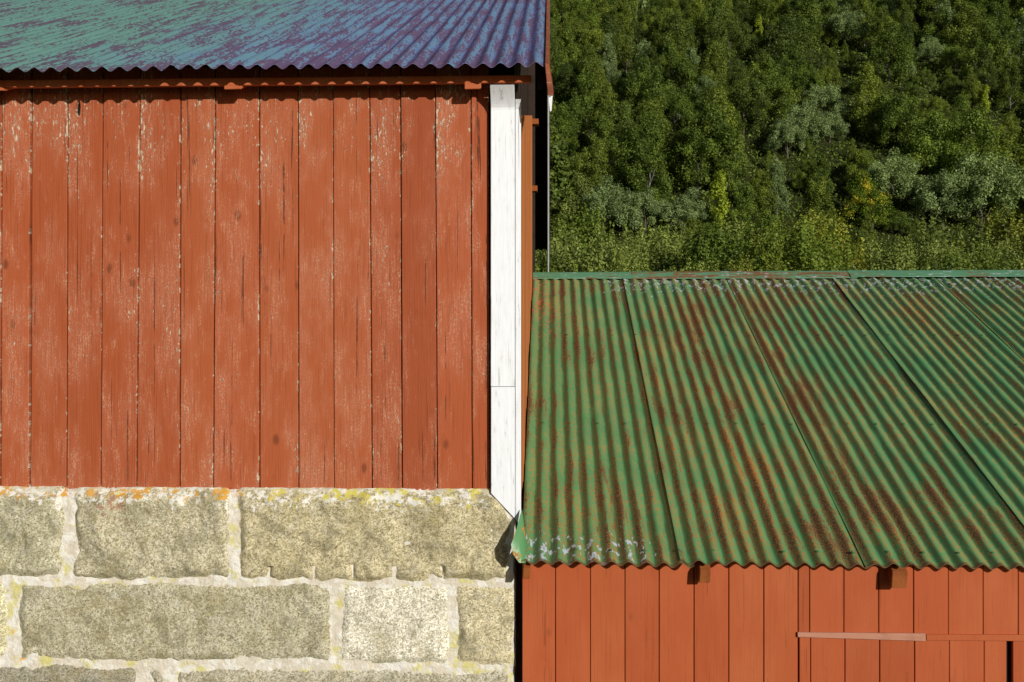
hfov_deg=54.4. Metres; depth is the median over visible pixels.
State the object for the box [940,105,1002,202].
broadleaf tree
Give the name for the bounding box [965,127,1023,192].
broadleaf tree
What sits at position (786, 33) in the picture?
broadleaf tree
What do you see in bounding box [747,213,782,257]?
broadleaf tree
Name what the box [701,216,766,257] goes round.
shrub
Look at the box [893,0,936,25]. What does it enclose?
broadleaf tree
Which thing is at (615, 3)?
broadleaf tree
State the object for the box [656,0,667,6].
willow tree
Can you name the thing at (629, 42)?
willow tree
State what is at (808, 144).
birch tree
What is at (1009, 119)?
broadleaf tree
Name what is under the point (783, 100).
broadleaf tree
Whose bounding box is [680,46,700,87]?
willow tree
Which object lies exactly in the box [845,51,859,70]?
birch tree
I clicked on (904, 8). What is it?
broadleaf tree
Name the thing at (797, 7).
birch tree
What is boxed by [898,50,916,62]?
broadleaf tree
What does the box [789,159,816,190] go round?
broadleaf tree
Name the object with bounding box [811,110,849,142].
willow tree
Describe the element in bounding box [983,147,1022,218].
birch tree
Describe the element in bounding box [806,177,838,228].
birch tree
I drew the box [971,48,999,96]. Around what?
birch tree
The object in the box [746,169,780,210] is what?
broadleaf tree
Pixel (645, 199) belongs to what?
willow tree
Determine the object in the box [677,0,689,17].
birch tree
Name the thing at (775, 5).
birch tree
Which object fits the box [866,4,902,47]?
broadleaf tree
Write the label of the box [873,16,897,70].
birch tree
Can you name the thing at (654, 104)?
broadleaf tree
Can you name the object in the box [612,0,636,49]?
birch tree
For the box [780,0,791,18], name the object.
birch tree
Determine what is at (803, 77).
willow tree
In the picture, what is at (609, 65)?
birch tree
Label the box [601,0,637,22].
broadleaf tree
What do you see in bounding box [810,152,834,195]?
birch tree
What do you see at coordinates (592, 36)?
broadleaf tree
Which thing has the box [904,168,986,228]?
willow tree
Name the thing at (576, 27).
willow tree
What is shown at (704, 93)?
broadleaf tree
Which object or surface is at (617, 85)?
willow tree
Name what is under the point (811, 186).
birch tree
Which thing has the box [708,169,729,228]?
slender tree
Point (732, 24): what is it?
broadleaf tree
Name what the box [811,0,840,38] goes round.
broadleaf tree
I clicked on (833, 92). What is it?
willow tree
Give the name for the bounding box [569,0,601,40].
broadleaf tree
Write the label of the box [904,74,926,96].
broadleaf tree
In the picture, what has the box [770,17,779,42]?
broadleaf tree
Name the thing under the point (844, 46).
birch tree
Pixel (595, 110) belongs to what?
broadleaf tree
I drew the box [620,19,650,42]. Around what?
willow tree
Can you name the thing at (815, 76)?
birch tree
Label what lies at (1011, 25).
birch tree
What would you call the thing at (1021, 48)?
birch tree
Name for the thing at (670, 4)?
birch tree
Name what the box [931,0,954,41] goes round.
birch tree
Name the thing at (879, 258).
shrub
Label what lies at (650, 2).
willow tree
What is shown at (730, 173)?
broadleaf tree
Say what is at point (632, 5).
broadleaf tree
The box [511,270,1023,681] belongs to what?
plank shed
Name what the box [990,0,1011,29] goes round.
birch tree
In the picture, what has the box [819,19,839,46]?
broadleaf tree
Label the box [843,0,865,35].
birch tree
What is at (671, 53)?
birch tree
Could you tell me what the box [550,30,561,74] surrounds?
birch tree
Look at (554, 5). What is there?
birch tree
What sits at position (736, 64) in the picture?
broadleaf tree
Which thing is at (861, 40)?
birch tree
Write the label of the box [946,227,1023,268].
shrub
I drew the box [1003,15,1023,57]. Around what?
broadleaf tree
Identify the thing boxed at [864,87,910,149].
broadleaf tree
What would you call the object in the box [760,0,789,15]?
broadleaf tree
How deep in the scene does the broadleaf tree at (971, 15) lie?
118.27 m
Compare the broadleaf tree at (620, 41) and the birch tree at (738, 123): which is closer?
the birch tree at (738, 123)
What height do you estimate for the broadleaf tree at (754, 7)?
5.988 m
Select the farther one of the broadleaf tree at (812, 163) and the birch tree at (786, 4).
the birch tree at (786, 4)
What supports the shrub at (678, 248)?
on the hillside
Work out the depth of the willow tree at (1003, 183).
81.31 m
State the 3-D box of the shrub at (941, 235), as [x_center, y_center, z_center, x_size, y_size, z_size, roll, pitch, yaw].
[23.936,-3.520,55.296,6.900,6.923,6.072,0,0,11]
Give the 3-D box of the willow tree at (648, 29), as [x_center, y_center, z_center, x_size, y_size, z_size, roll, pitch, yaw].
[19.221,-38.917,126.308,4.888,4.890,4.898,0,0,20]
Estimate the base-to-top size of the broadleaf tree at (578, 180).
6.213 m
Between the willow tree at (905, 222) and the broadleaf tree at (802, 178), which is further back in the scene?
the broadleaf tree at (802, 178)
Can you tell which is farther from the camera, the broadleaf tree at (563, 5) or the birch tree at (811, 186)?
the broadleaf tree at (563, 5)
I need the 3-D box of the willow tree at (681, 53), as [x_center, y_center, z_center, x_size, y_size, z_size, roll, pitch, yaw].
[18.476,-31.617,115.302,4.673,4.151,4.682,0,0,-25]
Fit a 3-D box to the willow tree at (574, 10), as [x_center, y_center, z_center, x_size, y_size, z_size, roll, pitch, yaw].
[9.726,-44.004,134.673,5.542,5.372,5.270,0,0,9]
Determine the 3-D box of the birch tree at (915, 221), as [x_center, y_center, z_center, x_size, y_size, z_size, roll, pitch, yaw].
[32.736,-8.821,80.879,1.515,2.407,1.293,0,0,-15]
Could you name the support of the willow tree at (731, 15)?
on the hillside
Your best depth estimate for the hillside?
95.96 m
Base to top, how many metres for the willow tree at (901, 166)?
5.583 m
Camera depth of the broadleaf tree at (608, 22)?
124.22 m
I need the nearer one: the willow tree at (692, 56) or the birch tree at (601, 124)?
the birch tree at (601, 124)
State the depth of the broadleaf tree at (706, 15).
123.11 m
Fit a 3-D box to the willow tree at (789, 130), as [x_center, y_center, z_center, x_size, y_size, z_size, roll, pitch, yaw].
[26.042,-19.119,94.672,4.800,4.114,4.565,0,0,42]
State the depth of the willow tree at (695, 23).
125.33 m
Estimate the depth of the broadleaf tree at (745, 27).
124.00 m
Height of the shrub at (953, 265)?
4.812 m
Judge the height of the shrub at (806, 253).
6.161 m
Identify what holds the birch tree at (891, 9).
on the hillside
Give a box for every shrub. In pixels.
[535,216,639,271]
[550,202,636,266]
[550,237,615,271]
[574,242,652,271]
[589,239,668,270]
[607,216,692,268]
[631,220,723,270]
[666,215,765,270]
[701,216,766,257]
[722,248,790,270]
[738,215,860,270]
[744,221,825,267]
[764,201,871,269]
[842,233,886,269]
[867,225,971,269]
[871,233,950,269]
[886,215,994,259]
[921,240,1018,269]
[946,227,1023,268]
[950,201,1023,261]
[957,241,1021,269]
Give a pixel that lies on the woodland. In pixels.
(562, 168)
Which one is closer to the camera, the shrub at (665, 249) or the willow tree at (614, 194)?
the shrub at (665, 249)
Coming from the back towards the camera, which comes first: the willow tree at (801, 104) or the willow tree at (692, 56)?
the willow tree at (692, 56)
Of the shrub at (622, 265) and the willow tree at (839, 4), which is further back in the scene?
the willow tree at (839, 4)
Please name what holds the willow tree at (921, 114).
on the hillside
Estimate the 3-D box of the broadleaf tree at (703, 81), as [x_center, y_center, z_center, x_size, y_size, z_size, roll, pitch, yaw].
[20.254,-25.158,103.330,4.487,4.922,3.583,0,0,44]
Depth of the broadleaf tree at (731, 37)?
124.84 m
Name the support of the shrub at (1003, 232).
on the hillside
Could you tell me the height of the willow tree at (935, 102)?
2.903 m
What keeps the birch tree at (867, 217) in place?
on the hillside
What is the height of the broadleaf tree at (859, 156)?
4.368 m
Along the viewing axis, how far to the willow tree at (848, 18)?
122.89 m
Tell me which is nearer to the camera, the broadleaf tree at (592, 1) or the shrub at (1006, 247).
the shrub at (1006, 247)
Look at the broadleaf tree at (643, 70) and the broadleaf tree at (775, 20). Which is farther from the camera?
the broadleaf tree at (775, 20)
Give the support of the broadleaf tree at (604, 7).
on the hillside
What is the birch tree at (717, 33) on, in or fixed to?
on the hillside
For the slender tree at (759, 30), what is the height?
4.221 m
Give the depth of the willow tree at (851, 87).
106.55 m
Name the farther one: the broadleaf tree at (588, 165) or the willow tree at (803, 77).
the willow tree at (803, 77)
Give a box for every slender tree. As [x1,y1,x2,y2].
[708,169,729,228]
[754,14,762,40]
[981,84,990,112]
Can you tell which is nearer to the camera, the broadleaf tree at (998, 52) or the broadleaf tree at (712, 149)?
the broadleaf tree at (712, 149)
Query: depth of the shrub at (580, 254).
50.77 m
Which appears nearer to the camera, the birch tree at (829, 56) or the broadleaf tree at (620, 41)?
the birch tree at (829, 56)
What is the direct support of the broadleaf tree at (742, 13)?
on the hillside
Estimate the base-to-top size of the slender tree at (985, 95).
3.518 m
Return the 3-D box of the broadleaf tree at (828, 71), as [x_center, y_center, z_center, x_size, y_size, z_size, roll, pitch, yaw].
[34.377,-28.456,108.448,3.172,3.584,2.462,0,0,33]
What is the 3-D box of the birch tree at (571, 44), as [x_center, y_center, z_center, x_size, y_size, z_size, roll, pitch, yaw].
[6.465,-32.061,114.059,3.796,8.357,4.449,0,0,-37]
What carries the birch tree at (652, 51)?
on the hillside
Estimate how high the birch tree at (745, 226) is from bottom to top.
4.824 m
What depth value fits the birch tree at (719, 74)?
105.53 m
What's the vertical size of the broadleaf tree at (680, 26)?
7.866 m
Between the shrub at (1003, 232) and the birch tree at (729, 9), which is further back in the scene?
the birch tree at (729, 9)
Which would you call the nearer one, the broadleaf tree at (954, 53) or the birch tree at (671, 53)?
the birch tree at (671, 53)
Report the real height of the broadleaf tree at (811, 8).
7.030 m
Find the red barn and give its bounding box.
[0,0,553,681]
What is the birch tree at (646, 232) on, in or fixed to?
on the hillside
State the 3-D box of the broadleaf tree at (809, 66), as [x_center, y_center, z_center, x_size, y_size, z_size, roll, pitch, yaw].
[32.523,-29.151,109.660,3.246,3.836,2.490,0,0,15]
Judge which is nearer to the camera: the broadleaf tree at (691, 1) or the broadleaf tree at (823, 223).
the broadleaf tree at (823, 223)
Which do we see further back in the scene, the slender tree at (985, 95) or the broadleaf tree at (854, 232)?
the slender tree at (985, 95)
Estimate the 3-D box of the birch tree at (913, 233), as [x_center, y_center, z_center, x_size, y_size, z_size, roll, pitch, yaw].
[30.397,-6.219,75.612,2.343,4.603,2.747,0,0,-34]
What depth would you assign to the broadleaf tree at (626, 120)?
96.15 m
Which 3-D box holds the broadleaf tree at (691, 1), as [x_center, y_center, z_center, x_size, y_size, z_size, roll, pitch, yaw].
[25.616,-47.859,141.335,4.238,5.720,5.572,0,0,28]
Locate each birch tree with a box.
[550,0,562,32]
[550,1,557,30]
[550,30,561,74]
[551,24,579,88]
[553,104,579,158]
[568,58,600,124]
[574,42,601,98]
[580,113,626,185]
[590,82,623,147]
[599,39,621,83]
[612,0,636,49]
[625,117,676,215]
[630,38,651,83]
[644,228,658,251]
[647,44,662,84]
[649,14,663,57]
[656,41,685,94]
[664,0,685,18]
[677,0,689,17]
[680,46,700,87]
[686,0,704,39]
[697,28,711,63]
[698,38,734,98]
[701,5,731,73]
[720,0,733,14]
[722,105,750,173]
[735,220,748,237]
[763,151,773,169]
[764,0,784,26]
[765,156,790,214]
[777,8,807,53]
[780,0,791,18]
[795,0,812,46]
[796,178,824,219]
[803,133,814,157]
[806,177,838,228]
[809,71,827,107]
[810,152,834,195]
[818,43,828,68]
[826,49,839,82]
[840,40,848,54]
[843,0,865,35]
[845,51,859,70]
[845,138,855,160]
[848,60,881,137]
[851,0,877,47]
[860,0,876,34]
[860,213,877,248]
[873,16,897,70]
[883,0,906,17]
[896,12,914,53]
[906,229,920,251]
[909,218,922,242]
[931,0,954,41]
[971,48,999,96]
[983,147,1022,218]
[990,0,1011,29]
[995,53,1023,111]
[997,17,1023,69]
[999,0,1022,24]
[1015,32,1023,85]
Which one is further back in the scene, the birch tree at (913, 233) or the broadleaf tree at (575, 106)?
the broadleaf tree at (575, 106)
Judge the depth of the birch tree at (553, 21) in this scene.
128.22 m
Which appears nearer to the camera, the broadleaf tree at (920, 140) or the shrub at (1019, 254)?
the shrub at (1019, 254)
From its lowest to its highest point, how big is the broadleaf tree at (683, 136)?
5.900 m
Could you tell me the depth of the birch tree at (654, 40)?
121.14 m
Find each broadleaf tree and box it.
[550,27,568,64]
[550,170,597,234]
[552,0,582,20]
[552,95,592,143]
[553,62,580,102]
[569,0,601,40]
[571,139,619,196]
[576,27,619,69]
[580,54,608,108]
[588,0,611,17]
[590,91,627,121]
[593,0,616,31]
[596,32,622,67]
[596,99,633,161]
[598,13,618,52]
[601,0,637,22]
[601,32,643,73]
[605,0,627,31]
[615,109,677,178]
[623,53,677,124]
[626,0,637,18]
[626,52,652,98]
[632,95,678,158]
[647,8,689,52]
[658,8,697,64]
[661,55,707,113]
[664,125,711,183]
[668,187,709,231]
[672,100,744,193]
[675,217,706,254]
[676,64,702,96]
[681,0,707,15]
[687,84,736,128]
[690,75,716,113]
[695,0,729,49]
[701,83,739,156]
[701,136,752,190]
[702,0,714,9]
[721,16,751,63]
[725,15,737,46]
[726,58,751,85]
[726,182,770,227]
[727,77,770,137]
[730,52,784,110]
[731,0,753,29]
[733,21,758,53]
[746,48,769,78]
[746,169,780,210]
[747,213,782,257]
[749,0,774,30]
[756,67,800,122]
[757,23,780,56]
[758,13,815,70]
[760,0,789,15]
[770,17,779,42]
[770,46,807,89]
[780,0,812,31]
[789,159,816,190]
[791,207,834,232]
[792,0,824,48]
[796,60,817,87]
[807,159,818,176]
[808,215,842,250]
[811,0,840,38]
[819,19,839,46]
[819,65,841,90]
[835,0,873,25]
[842,149,884,188]
[843,167,896,231]
[843,227,868,261]
[855,78,889,110]
[864,21,915,83]
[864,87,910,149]
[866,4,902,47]
[877,89,940,150]
[890,4,918,34]
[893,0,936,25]
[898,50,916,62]
[899,107,956,189]
[904,62,914,74]
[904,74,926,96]
[915,0,935,23]
[919,6,956,51]
[933,113,976,172]
[940,68,955,82]
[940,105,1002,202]
[941,0,984,51]
[949,94,970,123]
[950,0,987,35]
[958,16,1009,81]
[961,72,983,108]
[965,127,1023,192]
[976,30,1007,73]
[980,1,1021,40]
[996,110,1021,138]
[1000,129,1018,156]
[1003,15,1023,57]
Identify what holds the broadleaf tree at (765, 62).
on the hillside
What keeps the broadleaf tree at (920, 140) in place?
on the hillside
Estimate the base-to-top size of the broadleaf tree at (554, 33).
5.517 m
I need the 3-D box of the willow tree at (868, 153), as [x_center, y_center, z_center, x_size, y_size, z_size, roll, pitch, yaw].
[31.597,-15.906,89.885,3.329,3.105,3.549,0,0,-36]
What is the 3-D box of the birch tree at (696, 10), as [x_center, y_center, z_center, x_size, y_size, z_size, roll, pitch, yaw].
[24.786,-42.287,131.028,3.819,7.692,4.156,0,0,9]
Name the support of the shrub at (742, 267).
on the hillside
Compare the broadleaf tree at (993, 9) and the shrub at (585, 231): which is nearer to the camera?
the shrub at (585, 231)
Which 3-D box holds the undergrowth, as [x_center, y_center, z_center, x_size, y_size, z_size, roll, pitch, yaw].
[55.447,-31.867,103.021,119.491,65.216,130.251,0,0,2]
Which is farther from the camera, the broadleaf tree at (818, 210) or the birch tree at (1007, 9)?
the birch tree at (1007, 9)
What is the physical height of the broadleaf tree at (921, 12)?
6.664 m
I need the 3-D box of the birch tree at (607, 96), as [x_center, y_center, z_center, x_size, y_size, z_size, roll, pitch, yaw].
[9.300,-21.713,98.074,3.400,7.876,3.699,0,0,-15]
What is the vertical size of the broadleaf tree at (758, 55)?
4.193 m
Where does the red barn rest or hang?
on the ground
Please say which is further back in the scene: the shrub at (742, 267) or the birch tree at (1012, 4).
the birch tree at (1012, 4)
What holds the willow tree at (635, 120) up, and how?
on the hillside
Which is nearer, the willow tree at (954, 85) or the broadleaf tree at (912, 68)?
the willow tree at (954, 85)
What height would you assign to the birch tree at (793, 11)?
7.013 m
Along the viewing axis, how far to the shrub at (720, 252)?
45.64 m
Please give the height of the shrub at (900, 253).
5.702 m
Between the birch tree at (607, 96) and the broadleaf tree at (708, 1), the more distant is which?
the broadleaf tree at (708, 1)
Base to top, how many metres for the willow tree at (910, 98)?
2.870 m
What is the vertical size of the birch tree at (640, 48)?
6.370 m
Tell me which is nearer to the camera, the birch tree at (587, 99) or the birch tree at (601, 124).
the birch tree at (601, 124)
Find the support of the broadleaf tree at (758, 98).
on the hillside
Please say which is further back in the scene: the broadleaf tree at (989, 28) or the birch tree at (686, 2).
the birch tree at (686, 2)
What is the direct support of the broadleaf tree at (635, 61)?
on the hillside
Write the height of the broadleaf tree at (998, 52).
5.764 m
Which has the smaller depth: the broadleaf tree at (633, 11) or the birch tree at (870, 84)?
the birch tree at (870, 84)
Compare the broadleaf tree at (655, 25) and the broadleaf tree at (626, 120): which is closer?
the broadleaf tree at (626, 120)
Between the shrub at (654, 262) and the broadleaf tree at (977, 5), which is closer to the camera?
the shrub at (654, 262)
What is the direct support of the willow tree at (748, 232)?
on the hillside
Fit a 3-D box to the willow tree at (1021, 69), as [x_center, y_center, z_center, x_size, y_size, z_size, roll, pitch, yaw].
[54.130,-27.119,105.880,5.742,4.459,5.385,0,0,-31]
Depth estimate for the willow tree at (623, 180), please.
87.72 m
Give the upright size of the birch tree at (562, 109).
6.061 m
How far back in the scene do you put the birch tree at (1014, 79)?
102.41 m
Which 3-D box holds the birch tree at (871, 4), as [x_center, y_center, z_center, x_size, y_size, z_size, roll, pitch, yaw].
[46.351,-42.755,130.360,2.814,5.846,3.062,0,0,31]
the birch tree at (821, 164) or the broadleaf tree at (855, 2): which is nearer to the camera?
the birch tree at (821, 164)
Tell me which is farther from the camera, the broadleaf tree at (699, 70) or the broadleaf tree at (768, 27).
the broadleaf tree at (768, 27)
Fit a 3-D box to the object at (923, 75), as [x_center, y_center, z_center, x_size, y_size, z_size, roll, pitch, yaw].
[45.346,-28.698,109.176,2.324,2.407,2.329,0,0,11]
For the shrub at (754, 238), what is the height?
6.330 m
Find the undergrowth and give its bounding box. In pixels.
[551,0,1023,257]
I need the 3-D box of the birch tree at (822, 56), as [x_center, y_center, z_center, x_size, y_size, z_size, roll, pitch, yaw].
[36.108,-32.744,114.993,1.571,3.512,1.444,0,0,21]
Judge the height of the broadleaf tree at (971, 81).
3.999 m
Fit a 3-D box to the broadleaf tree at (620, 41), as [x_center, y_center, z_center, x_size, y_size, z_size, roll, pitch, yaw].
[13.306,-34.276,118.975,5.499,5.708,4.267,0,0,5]
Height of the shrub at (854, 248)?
7.547 m
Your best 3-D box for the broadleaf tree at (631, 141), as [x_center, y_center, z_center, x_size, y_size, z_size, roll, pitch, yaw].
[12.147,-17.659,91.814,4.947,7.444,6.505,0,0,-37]
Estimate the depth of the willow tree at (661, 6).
140.02 m
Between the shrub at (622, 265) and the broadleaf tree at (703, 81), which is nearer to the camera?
the shrub at (622, 265)
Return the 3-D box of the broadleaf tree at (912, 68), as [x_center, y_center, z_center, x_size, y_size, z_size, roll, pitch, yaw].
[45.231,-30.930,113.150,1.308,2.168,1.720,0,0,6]
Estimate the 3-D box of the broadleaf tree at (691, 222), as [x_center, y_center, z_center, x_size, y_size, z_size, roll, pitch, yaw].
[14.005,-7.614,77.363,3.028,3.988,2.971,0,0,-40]
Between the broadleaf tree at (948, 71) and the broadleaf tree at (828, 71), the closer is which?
the broadleaf tree at (828, 71)
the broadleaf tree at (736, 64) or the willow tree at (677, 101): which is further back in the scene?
the broadleaf tree at (736, 64)
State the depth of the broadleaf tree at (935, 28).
120.73 m
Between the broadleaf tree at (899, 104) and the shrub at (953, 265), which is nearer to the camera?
the shrub at (953, 265)
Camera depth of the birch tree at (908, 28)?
120.50 m
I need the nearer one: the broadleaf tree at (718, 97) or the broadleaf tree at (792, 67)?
the broadleaf tree at (718, 97)
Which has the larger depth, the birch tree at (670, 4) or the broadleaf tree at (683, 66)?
the birch tree at (670, 4)
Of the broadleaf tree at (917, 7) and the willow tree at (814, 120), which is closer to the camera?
the willow tree at (814, 120)
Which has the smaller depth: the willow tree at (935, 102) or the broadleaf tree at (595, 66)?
the willow tree at (935, 102)
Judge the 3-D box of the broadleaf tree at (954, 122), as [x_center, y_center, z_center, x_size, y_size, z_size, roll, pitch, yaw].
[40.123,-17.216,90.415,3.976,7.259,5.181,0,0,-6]
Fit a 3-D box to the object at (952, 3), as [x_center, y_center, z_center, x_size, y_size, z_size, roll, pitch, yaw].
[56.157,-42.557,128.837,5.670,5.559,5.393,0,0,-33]
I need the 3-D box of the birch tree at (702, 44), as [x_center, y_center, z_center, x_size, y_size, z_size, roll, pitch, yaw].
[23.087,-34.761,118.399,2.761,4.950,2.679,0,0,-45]
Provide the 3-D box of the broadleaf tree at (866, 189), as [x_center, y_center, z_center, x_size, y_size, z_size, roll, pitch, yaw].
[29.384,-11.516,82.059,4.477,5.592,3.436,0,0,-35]
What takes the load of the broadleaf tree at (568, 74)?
on the hillside
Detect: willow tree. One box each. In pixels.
[554,17,589,51]
[563,0,603,24]
[566,173,643,231]
[599,77,645,112]
[613,33,636,57]
[616,153,674,195]
[618,187,674,233]
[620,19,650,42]
[629,0,655,11]
[631,114,666,138]
[637,4,659,26]
[637,15,656,36]
[645,17,674,45]
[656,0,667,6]
[656,0,688,15]
[657,88,698,135]
[659,50,691,76]
[670,126,704,160]
[684,17,712,49]
[720,12,743,32]
[733,211,789,249]
[761,121,808,157]
[768,103,830,150]
[785,65,828,97]
[795,92,822,114]
[802,84,848,116]
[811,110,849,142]
[818,3,871,44]
[822,0,847,12]
[841,54,854,62]
[841,148,879,173]
[848,71,878,90]
[855,147,928,209]
[881,210,913,231]
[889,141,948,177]
[904,90,920,110]
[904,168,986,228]
[911,107,950,138]
[912,35,945,63]
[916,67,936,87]
[917,95,951,117]
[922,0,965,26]
[927,149,1023,230]
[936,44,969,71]
[938,76,966,99]
[964,228,996,249]
[995,65,1023,103]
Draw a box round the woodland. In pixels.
[535,0,1023,271]
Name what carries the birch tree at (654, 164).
on the hillside
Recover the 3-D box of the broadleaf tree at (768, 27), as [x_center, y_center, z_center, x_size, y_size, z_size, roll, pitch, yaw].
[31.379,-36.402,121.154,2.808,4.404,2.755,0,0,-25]
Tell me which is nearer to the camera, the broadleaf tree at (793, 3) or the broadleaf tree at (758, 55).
the broadleaf tree at (758, 55)
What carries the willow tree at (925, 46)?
on the hillside
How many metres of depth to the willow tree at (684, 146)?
95.03 m
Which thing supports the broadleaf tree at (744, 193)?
on the hillside
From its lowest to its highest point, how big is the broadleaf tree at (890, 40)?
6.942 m
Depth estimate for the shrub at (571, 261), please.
45.51 m
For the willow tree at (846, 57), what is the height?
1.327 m
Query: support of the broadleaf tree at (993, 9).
on the hillside
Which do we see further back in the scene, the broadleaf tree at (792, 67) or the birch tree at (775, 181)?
the broadleaf tree at (792, 67)
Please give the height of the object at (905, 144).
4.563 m
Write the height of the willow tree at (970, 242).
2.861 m
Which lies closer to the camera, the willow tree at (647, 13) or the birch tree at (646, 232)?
the birch tree at (646, 232)
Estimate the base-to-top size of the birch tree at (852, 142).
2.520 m
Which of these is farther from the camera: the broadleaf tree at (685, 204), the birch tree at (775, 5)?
the birch tree at (775, 5)
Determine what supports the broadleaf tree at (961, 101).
on the hillside
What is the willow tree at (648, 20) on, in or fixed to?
on the hillside
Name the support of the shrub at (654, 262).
on the hillside
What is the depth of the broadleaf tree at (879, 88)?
100.32 m
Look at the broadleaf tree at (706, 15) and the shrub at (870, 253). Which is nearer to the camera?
the shrub at (870, 253)
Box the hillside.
[550,0,1023,252]
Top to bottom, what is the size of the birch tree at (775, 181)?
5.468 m
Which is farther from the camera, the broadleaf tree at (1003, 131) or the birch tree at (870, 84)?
the birch tree at (870, 84)
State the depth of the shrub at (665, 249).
50.13 m
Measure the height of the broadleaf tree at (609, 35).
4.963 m
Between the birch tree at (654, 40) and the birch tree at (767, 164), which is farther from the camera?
the birch tree at (654, 40)
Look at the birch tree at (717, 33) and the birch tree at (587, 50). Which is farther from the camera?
the birch tree at (717, 33)

